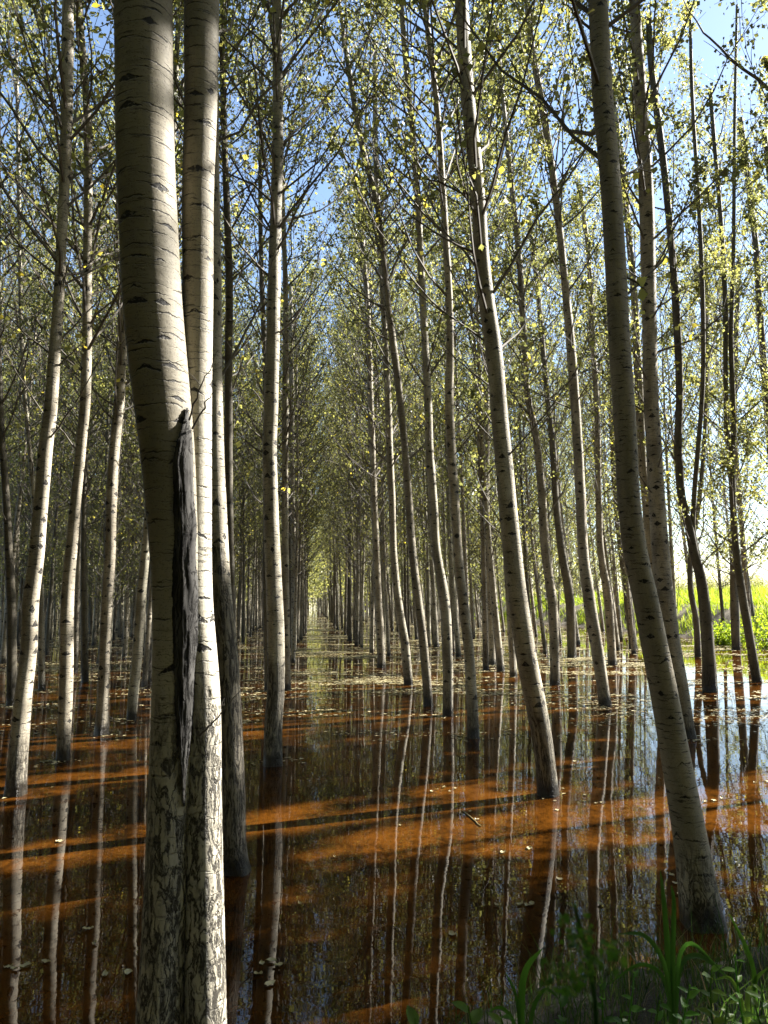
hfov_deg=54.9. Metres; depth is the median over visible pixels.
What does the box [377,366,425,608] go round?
poplar tree
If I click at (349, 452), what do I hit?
poplar tree
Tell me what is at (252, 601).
poplar tree
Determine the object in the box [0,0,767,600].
sky
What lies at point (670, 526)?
poplar tree
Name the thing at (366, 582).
poplar tree
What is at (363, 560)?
poplar tree
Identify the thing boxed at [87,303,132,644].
poplar tree
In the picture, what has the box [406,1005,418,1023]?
weed
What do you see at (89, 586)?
poplar tree
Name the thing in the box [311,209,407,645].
poplar tree
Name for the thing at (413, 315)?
poplar tree
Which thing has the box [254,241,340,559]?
poplar tree
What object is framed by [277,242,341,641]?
poplar tree
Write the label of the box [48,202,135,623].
poplar tree
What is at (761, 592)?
field grass
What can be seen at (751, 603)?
poplar tree
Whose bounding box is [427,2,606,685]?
poplar tree
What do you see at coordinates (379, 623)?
poplar tree
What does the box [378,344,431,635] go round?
poplar tree
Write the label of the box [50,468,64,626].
poplar tree
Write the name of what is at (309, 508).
poplar tree
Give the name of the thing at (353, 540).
poplar tree
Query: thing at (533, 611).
poplar tree
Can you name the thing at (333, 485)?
poplar tree
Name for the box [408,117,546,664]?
poplar tree
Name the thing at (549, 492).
poplar tree
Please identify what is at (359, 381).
poplar tree
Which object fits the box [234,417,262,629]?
poplar tree
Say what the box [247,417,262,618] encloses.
poplar tree
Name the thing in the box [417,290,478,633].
poplar tree
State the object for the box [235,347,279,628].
poplar tree
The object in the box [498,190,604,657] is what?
poplar tree
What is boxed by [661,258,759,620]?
poplar tree
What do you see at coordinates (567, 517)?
poplar tree
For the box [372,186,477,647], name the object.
poplar tree
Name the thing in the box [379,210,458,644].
poplar tree
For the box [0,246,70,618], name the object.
poplar tree
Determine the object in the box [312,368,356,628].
poplar tree
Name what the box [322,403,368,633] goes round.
poplar tree
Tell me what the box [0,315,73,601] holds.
poplar tree
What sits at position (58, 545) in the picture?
poplar tree
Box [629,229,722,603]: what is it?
poplar tree
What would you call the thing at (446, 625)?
poplar tree
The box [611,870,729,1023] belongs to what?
reed plant
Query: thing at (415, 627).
poplar tree
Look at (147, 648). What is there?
poplar tree
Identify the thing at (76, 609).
poplar tree
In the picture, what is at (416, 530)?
poplar tree
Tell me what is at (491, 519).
poplar tree
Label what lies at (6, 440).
poplar tree
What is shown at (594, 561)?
poplar tree
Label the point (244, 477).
poplar tree
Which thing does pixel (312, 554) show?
poplar tree
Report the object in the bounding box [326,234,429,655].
poplar tree
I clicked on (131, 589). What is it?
poplar tree
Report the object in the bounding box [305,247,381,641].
poplar tree
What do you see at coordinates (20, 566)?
poplar tree
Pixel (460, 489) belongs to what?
poplar tree
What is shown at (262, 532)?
poplar tree
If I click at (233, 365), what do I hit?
poplar tree
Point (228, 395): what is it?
poplar tree
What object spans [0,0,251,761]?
poplar tree
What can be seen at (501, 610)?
poplar tree
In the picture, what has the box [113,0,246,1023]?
poplar tree
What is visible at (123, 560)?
poplar tree
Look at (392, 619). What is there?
poplar tree
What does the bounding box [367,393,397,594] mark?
poplar tree
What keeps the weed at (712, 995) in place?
on the bank at (608, 1013)
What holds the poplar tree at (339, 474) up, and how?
on the water
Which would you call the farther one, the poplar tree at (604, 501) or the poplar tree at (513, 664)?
the poplar tree at (604, 501)
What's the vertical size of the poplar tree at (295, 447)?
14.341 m
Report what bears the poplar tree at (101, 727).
on the water
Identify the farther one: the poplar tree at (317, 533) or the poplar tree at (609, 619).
the poplar tree at (317, 533)
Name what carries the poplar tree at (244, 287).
on the water
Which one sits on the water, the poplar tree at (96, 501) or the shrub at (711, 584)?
the poplar tree at (96, 501)
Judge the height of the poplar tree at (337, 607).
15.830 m
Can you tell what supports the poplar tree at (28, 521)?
on the water
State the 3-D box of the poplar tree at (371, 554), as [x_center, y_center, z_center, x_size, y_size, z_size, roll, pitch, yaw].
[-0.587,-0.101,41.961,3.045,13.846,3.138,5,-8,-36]
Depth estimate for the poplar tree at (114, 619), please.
30.24 m
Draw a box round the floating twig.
[462,810,480,826]
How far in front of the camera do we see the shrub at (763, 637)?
24.86 m
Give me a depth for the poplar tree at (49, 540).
42.34 m
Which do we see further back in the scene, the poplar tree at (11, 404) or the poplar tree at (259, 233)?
the poplar tree at (11, 404)
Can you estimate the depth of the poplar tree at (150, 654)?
15.08 m
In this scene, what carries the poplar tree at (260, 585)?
on the water
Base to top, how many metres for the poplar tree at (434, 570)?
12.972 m
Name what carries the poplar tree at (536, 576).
on the water
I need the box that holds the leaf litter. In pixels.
[0,617,767,809]
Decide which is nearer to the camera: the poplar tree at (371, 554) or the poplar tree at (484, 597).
the poplar tree at (484, 597)
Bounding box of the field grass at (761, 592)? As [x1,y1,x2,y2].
[474,584,767,603]
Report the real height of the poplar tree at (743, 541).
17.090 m
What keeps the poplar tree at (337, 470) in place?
on the water
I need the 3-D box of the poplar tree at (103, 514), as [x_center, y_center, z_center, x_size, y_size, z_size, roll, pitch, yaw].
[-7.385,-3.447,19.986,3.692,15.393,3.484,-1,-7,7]
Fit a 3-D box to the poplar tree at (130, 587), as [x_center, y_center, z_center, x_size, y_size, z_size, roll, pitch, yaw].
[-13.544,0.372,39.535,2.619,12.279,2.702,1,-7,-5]
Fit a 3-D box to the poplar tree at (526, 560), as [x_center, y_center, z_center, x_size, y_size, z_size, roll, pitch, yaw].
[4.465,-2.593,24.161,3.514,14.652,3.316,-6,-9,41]
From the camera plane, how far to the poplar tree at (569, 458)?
24.08 m
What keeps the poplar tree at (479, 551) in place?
on the water
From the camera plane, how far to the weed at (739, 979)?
1.98 m
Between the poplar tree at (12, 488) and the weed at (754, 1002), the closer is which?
the weed at (754, 1002)
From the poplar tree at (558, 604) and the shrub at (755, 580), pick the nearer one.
the poplar tree at (558, 604)
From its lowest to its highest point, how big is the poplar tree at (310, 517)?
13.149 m
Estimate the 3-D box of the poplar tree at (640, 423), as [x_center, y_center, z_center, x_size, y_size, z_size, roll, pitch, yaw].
[5.572,-3.672,16.332,3.544,15.049,3.131,4,-8,-32]
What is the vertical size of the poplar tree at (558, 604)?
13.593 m
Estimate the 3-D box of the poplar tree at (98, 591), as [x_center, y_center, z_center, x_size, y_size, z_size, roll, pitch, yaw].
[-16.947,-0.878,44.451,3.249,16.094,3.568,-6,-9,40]
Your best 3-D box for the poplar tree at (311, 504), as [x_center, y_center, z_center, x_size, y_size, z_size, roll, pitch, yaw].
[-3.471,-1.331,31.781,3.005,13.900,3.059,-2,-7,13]
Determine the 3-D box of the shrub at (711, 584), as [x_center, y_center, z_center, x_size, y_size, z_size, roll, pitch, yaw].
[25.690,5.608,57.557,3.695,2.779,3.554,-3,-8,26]
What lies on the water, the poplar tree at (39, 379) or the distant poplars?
the poplar tree at (39, 379)
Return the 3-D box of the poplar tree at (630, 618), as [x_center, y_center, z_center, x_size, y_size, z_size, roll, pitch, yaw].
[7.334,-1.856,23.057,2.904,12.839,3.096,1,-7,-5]
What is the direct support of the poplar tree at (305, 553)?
on the water
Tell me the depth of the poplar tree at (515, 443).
34.08 m
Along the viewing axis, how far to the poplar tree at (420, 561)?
46.04 m
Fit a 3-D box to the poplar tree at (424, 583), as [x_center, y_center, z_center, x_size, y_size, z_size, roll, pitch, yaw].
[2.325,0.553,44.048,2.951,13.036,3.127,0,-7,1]
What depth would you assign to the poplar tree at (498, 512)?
35.48 m
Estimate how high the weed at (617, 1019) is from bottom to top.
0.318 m
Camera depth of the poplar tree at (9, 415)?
32.71 m
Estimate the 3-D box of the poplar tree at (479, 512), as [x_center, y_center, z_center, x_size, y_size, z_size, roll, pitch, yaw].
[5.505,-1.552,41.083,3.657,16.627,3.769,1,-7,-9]
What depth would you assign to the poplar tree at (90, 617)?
34.99 m
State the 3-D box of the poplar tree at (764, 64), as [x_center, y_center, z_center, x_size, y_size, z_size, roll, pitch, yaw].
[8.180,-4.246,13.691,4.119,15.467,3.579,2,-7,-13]
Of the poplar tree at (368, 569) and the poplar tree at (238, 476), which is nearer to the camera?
the poplar tree at (238, 476)
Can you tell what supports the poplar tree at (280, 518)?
on the water
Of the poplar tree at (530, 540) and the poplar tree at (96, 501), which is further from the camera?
the poplar tree at (530, 540)
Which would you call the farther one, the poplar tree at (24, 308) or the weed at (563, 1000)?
the poplar tree at (24, 308)
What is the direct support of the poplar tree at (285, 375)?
on the water
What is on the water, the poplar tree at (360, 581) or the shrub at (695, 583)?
the poplar tree at (360, 581)
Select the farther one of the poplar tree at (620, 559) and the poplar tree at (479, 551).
the poplar tree at (479, 551)
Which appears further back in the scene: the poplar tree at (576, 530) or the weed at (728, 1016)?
the poplar tree at (576, 530)
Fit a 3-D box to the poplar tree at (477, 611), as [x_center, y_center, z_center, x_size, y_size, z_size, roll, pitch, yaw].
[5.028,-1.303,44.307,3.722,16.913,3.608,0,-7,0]
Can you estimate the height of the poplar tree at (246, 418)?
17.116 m
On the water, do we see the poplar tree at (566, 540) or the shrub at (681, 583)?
the poplar tree at (566, 540)
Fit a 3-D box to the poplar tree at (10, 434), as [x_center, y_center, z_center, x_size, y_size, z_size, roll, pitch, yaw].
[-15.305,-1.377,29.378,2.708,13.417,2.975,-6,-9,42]
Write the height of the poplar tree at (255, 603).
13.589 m
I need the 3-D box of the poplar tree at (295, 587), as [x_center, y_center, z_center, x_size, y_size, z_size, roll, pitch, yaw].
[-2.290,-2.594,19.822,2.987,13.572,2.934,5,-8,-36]
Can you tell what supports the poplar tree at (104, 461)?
on the water
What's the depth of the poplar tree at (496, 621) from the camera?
17.39 m
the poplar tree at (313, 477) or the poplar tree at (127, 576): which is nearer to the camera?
the poplar tree at (127, 576)
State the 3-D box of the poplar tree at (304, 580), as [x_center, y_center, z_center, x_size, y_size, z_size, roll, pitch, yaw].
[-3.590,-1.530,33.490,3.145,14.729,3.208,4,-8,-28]
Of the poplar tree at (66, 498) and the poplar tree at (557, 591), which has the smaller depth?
the poplar tree at (557, 591)
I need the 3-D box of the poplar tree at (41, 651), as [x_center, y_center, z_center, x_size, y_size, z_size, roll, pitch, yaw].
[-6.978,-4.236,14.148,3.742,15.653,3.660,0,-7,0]
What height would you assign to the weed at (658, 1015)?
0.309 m
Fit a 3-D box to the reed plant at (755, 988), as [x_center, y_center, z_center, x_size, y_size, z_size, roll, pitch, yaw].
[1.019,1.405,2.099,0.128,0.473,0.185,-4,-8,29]
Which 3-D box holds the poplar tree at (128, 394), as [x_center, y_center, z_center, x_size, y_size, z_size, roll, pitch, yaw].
[-5.103,-3.910,15.932,3.704,15.314,3.676,-2,-7,19]
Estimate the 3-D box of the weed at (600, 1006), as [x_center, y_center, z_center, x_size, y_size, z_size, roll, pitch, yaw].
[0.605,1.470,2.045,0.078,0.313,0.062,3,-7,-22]
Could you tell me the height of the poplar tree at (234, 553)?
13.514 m
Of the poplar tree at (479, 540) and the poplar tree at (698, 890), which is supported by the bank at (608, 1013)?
the poplar tree at (698, 890)
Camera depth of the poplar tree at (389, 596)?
39.93 m
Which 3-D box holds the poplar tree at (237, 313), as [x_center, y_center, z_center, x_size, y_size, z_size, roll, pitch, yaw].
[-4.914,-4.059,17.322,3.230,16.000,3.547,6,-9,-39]
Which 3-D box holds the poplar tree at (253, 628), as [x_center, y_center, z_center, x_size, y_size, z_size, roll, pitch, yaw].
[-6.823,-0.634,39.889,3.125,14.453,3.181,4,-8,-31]
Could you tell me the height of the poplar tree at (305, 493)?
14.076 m
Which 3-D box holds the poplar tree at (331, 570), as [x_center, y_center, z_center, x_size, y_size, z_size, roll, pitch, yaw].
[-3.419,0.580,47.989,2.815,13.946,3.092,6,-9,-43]
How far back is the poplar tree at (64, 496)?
32.71 m
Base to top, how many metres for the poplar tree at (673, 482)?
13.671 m
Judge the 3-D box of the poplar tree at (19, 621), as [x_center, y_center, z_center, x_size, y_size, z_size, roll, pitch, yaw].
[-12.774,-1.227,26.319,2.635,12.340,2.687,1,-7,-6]
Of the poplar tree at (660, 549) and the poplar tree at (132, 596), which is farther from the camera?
the poplar tree at (132, 596)
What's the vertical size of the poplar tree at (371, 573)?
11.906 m
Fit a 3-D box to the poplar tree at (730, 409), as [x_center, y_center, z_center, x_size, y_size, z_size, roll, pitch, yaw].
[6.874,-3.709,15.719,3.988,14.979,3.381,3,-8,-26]
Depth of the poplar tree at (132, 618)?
32.76 m
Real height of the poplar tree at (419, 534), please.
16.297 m
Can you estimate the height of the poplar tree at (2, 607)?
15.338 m
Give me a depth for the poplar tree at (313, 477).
34.50 m
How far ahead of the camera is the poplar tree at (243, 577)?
28.77 m
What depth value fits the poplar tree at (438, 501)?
43.21 m
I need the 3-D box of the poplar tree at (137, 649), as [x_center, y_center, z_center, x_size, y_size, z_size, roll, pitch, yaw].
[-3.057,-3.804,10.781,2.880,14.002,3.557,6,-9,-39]
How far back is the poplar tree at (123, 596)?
40.10 m
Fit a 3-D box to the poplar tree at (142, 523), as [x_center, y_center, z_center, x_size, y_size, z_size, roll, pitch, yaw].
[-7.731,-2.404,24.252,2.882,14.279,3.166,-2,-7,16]
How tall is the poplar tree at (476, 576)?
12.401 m
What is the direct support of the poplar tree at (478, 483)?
on the water
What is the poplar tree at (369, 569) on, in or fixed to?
on the water
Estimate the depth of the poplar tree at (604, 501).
35.66 m
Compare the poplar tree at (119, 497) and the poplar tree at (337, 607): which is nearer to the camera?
the poplar tree at (119, 497)
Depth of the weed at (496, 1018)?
1.89 m
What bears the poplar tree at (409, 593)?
on the water
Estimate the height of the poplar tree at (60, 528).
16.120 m
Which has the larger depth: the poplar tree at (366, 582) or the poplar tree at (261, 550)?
the poplar tree at (366, 582)
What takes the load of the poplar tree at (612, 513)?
on the dike bank at (680, 615)
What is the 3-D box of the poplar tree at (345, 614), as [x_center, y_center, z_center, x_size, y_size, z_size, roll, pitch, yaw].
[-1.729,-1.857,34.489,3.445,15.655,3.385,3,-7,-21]
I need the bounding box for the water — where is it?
[0,603,767,1023]
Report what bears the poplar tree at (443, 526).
on the water
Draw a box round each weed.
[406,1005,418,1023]
[452,1001,482,1023]
[488,1012,515,1023]
[538,903,628,1023]
[554,995,567,1023]
[597,982,616,1023]
[612,1010,631,1023]
[617,970,645,1023]
[647,1000,670,1023]
[666,985,700,1023]
[696,964,732,1023]
[717,1000,738,1023]
[721,955,755,1023]
[745,985,767,1023]
[748,997,767,1023]
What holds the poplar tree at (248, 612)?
on the water
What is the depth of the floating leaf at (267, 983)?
3.10 m
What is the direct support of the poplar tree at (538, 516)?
on the water
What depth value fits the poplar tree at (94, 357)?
24.71 m
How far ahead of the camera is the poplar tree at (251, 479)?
34.68 m
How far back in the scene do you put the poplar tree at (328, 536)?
50.29 m
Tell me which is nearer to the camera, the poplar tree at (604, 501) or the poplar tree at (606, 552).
the poplar tree at (606, 552)
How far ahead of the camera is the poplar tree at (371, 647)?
22.97 m
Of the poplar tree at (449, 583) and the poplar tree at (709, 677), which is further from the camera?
the poplar tree at (449, 583)
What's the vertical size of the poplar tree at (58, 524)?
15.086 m
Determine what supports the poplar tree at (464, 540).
on the water
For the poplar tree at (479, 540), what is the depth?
42.16 m
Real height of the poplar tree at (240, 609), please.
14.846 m
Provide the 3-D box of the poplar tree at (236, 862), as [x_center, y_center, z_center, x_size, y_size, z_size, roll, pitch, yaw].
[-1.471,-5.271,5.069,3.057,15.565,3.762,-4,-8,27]
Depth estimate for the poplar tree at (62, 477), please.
37.88 m
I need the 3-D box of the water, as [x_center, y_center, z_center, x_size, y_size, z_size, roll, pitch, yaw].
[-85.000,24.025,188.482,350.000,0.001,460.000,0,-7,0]
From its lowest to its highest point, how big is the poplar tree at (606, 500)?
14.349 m
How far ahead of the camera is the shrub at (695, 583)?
61.83 m
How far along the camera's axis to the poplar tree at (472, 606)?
32.17 m
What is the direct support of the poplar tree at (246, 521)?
on the water
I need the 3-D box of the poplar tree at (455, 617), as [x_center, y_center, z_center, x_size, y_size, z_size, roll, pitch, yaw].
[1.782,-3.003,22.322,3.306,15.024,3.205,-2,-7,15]
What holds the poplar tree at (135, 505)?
on the water
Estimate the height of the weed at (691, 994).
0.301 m
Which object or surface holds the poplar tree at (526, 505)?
on the water
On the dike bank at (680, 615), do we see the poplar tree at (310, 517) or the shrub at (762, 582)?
the shrub at (762, 582)
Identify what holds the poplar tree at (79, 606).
on the water
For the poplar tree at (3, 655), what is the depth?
19.62 m
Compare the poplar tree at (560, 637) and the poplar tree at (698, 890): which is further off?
the poplar tree at (560, 637)
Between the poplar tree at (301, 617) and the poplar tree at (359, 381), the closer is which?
the poplar tree at (359, 381)
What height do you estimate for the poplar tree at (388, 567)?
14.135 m
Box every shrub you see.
[555,575,593,595]
[675,573,693,591]
[686,576,716,590]
[693,570,729,591]
[713,619,760,645]
[740,612,767,648]
[749,571,766,588]
[752,572,767,589]
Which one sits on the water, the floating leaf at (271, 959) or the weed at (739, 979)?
the floating leaf at (271, 959)
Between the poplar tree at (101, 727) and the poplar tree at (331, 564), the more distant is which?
the poplar tree at (331, 564)
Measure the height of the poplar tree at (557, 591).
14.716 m
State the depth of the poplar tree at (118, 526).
28.81 m
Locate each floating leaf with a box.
[19,961,30,966]
[124,968,131,974]
[264,980,275,985]
[265,957,276,960]
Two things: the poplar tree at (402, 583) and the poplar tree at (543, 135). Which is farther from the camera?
the poplar tree at (402, 583)
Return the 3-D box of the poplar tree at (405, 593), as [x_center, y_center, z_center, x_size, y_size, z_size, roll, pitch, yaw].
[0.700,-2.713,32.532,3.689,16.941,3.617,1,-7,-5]
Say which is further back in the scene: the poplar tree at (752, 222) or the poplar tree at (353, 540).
the poplar tree at (353, 540)
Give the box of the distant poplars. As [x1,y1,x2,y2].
[0,440,620,623]
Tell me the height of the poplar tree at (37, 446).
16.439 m
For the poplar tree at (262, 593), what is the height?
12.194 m
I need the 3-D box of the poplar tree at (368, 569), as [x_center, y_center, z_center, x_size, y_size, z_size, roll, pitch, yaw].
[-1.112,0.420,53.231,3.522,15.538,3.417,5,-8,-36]
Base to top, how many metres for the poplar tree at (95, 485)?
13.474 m
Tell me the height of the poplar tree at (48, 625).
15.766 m
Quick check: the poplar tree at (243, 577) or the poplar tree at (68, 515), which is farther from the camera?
the poplar tree at (68, 515)
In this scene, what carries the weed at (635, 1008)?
on the bank at (608, 1013)
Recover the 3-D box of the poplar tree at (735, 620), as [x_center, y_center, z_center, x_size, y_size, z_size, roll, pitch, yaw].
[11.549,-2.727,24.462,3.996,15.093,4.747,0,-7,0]
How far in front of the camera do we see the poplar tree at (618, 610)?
30.14 m
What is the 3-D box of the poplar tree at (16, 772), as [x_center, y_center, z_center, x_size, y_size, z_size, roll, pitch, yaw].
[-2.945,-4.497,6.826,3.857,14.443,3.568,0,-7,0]
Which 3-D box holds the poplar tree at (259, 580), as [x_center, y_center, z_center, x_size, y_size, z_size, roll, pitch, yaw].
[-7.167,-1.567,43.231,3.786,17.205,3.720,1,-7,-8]
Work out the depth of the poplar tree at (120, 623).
31.46 m
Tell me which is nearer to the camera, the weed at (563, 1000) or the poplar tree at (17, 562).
the weed at (563, 1000)
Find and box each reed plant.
[489,948,558,1023]
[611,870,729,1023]
[715,914,767,1023]
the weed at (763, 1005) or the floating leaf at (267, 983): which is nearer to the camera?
the weed at (763, 1005)
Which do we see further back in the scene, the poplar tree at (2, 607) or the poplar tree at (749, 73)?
the poplar tree at (2, 607)
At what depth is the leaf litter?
16.14 m
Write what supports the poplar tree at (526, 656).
on the water
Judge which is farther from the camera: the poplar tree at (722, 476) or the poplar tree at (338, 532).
the poplar tree at (338, 532)
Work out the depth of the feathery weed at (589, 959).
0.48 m
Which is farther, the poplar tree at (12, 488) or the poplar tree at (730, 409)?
the poplar tree at (12, 488)
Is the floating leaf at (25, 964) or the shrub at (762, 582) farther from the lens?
the shrub at (762, 582)
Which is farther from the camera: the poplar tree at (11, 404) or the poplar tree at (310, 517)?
the poplar tree at (310, 517)
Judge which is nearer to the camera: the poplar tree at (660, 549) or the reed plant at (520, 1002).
the reed plant at (520, 1002)
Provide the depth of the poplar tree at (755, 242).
18.60 m
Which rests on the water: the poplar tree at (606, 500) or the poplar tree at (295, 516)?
the poplar tree at (295, 516)
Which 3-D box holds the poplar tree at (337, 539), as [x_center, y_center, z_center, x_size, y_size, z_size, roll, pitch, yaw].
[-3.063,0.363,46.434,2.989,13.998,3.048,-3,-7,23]
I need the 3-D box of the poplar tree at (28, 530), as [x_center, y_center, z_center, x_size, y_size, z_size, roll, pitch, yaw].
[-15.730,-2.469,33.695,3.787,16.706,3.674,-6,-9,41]
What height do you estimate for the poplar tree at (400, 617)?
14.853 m
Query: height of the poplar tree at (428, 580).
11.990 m
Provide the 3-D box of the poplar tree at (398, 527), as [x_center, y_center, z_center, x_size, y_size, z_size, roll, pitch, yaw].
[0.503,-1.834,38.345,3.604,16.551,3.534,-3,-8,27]
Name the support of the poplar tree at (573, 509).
on the dike bank at (680, 615)
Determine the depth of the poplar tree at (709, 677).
13.71 m
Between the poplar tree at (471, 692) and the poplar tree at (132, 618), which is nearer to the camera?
the poplar tree at (471, 692)
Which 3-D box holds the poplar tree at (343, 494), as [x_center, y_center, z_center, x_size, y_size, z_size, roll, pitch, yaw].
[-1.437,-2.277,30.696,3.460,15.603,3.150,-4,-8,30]
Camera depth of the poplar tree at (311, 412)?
32.90 m
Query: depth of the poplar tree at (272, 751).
7.73 m
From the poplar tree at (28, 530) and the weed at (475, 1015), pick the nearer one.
the weed at (475, 1015)
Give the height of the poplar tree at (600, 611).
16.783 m
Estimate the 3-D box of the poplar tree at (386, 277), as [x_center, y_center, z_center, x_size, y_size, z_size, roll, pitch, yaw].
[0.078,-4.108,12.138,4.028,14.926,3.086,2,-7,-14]
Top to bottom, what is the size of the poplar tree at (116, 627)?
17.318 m
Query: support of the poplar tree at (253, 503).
on the water
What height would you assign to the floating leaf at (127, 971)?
0.010 m
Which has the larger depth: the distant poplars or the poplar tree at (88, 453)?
the distant poplars
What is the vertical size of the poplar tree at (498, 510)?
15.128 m
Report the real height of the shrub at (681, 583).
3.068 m
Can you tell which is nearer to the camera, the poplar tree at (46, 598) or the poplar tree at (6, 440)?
the poplar tree at (6, 440)
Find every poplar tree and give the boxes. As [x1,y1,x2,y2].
[0,0,110,689]
[0,0,115,706]
[0,0,233,797]
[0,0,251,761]
[0,110,97,663]
[0,152,106,655]
[0,173,55,548]
[0,195,97,612]
[0,207,44,522]
[0,227,58,648]
[0,228,94,580]
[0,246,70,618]
[0,248,41,585]
[0,265,50,612]
[0,276,44,539]
[0,314,59,645]
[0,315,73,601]
[0,324,33,570]
[0,347,32,582]
[4,175,113,654]
[6,0,269,735]
[12,51,142,681]
[12,309,74,636]
[14,362,51,625]
[15,79,135,671]
[19,427,64,602]
[20,308,96,632]
[21,374,79,639]
[27,389,68,617]
[37,222,117,577]
[41,116,180,607]
[44,341,95,621]
[46,383,101,588]
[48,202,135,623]
[48,325,104,604]
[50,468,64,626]
[51,341,102,631]
[53,342,104,600]
[57,0,270,720]
[60,365,102,573]
[61,199,143,663]
[63,417,102,627]
[64,370,97,629]
[65,300,129,633]
[67,395,105,563]
[71,298,141,660]
[72,11,248,681]
[79,28,236,679]
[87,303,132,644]
[88,287,141,576]
[88,293,141,607]
[88,416,103,626]
[89,0,329,876]
[89,282,144,656]
[89,313,142,637]
[89,418,143,639]
[89,485,134,595]
[94,150,243,685]
[95,356,141,638]
[96,384,134,625]
[97,422,143,636]
[102,283,181,650]
[106,0,342,634]
[108,46,247,519]
[112,0,424,766]
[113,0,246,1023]
[115,472,138,630]
[118,497,143,617]
[121,414,143,635]
[123,401,144,572]
[125,461,146,605]
[130,521,142,627]
[178,0,351,689]
[180,247,253,479]
[219,1,366,690]
[220,180,260,563]
[220,181,266,507]
[221,266,256,489]
[222,269,261,550]
[222,276,259,562]
[222,295,262,641]
[222,336,261,572]
[223,320,277,632]
[224,309,280,638]
[224,410,261,633]
[233,351,263,633]
[233,380,262,565]
[233,465,246,602]
[234,354,278,636]
[234,401,280,626]
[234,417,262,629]
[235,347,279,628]
[235,396,281,630]
[237,190,355,662]
[237,349,281,627]
[239,409,279,627]
[240,247,338,651]
[245,363,280,628]
[245,487,262,625]
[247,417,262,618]
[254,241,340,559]
[254,292,330,571]
[254,325,322,644]
[259,491,262,620]
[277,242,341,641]
[277,267,335,529]
[277,307,335,639]
[277,338,339,637]
[277,412,320,568]
[277,418,316,571]
[278,338,341,636]
[278,397,322,573]
[278,427,324,553]
[279,317,335,576]
[280,355,330,631]
[283,0,497,706]
[286,0,472,685]
[289,0,516,716]
[293,170,444,667]
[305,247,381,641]
[305,413,326,614]
[306,420,333,580]
[308,333,370,576]
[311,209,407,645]
[311,320,371,634]
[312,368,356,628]
[313,284,380,639]
[314,425,342,624]
[315,296,371,605]
[315,357,356,628]
[316,297,385,644]
[316,376,367,632]
[317,349,371,567]
[317,414,343,628]
[318,414,344,582]
[319,225,423,650]
[319,417,353,577]
[319,421,352,569]
[320,156,426,653]
[320,167,432,582]
[321,378,370,584]
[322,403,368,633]
[323,297,385,647]
[324,297,400,609]
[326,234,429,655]
[332,0,591,738]
[338,0,665,797]
[356,436,390,597]
[356,483,379,609]
[361,498,388,600]
[362,373,406,620]
[365,476,406,627]
[365,493,389,605]
[365,535,379,623]
[366,340,416,631]
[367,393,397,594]
[369,269,438,632]
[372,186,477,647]
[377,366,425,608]
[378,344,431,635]
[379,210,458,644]
[379,282,440,603]
[381,370,418,609]
[383,283,463,605]
[383,323,439,639]
[383,421,403,630]
[390,192,492,656]
[391,332,457,645]
[392,0,762,933]
[393,257,479,592]
[397,515,427,623]
[398,2,554,671]
[400,1,588,676]
[402,169,509,604]
[402,392,440,625]
[402,474,443,619]
[403,261,479,651]
[406,428,440,587]
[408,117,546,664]
[412,453,449,628]
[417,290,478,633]
[417,352,466,593]
[422,119,540,669]
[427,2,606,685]
[431,330,480,596]
[432,319,501,637]
[440,272,524,604]
[451,0,660,705]
[456,368,502,605]
[457,329,522,601]
[458,375,499,627]
[460,442,495,627]
[464,341,503,593]
[468,421,504,603]
[469,417,504,631]
[477,229,570,622]
[477,348,532,610]
[488,240,575,654]
[489,319,552,636]
[489,385,541,589]
[490,305,546,563]
[490,369,539,590]
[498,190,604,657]
[503,225,596,644]
[505,331,576,642]
[511,336,564,611]
[512,295,576,598]
[515,162,666,664]
[515,430,541,623]
[525,0,767,738]
[525,219,620,600]
[528,380,574,597]
[535,367,584,614]
[539,360,590,597]
[541,178,641,650]
[550,327,616,631]
[555,27,736,572]
[555,336,613,607]
[559,265,674,648]
[559,408,597,586]
[560,415,607,629]
[561,276,641,639]
[566,308,619,624]
[567,0,765,692]
[575,270,671,653]
[587,400,617,577]
[591,4,767,682]
[602,405,625,619]
[610,197,767,656]
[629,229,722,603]
[632,229,713,612]
[639,364,678,563]
[657,100,767,655]
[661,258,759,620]
[667,224,767,649]
[674,99,767,510]
[674,291,763,646]
[678,0,767,367]
[680,59,767,570]
[686,234,767,624]
[704,0,767,446]
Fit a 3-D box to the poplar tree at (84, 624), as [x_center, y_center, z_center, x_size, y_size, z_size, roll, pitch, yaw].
[-6.133,-3.049,15.419,3.366,13.597,3.252,6,-9,-40]
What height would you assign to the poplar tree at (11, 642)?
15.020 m
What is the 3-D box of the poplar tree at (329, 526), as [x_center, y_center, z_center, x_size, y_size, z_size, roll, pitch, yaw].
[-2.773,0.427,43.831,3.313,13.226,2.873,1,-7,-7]
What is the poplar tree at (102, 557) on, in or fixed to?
on the water
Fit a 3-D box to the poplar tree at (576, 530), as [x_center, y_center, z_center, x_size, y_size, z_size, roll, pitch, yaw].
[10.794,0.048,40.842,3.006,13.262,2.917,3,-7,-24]
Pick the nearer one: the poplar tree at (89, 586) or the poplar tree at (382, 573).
the poplar tree at (382, 573)

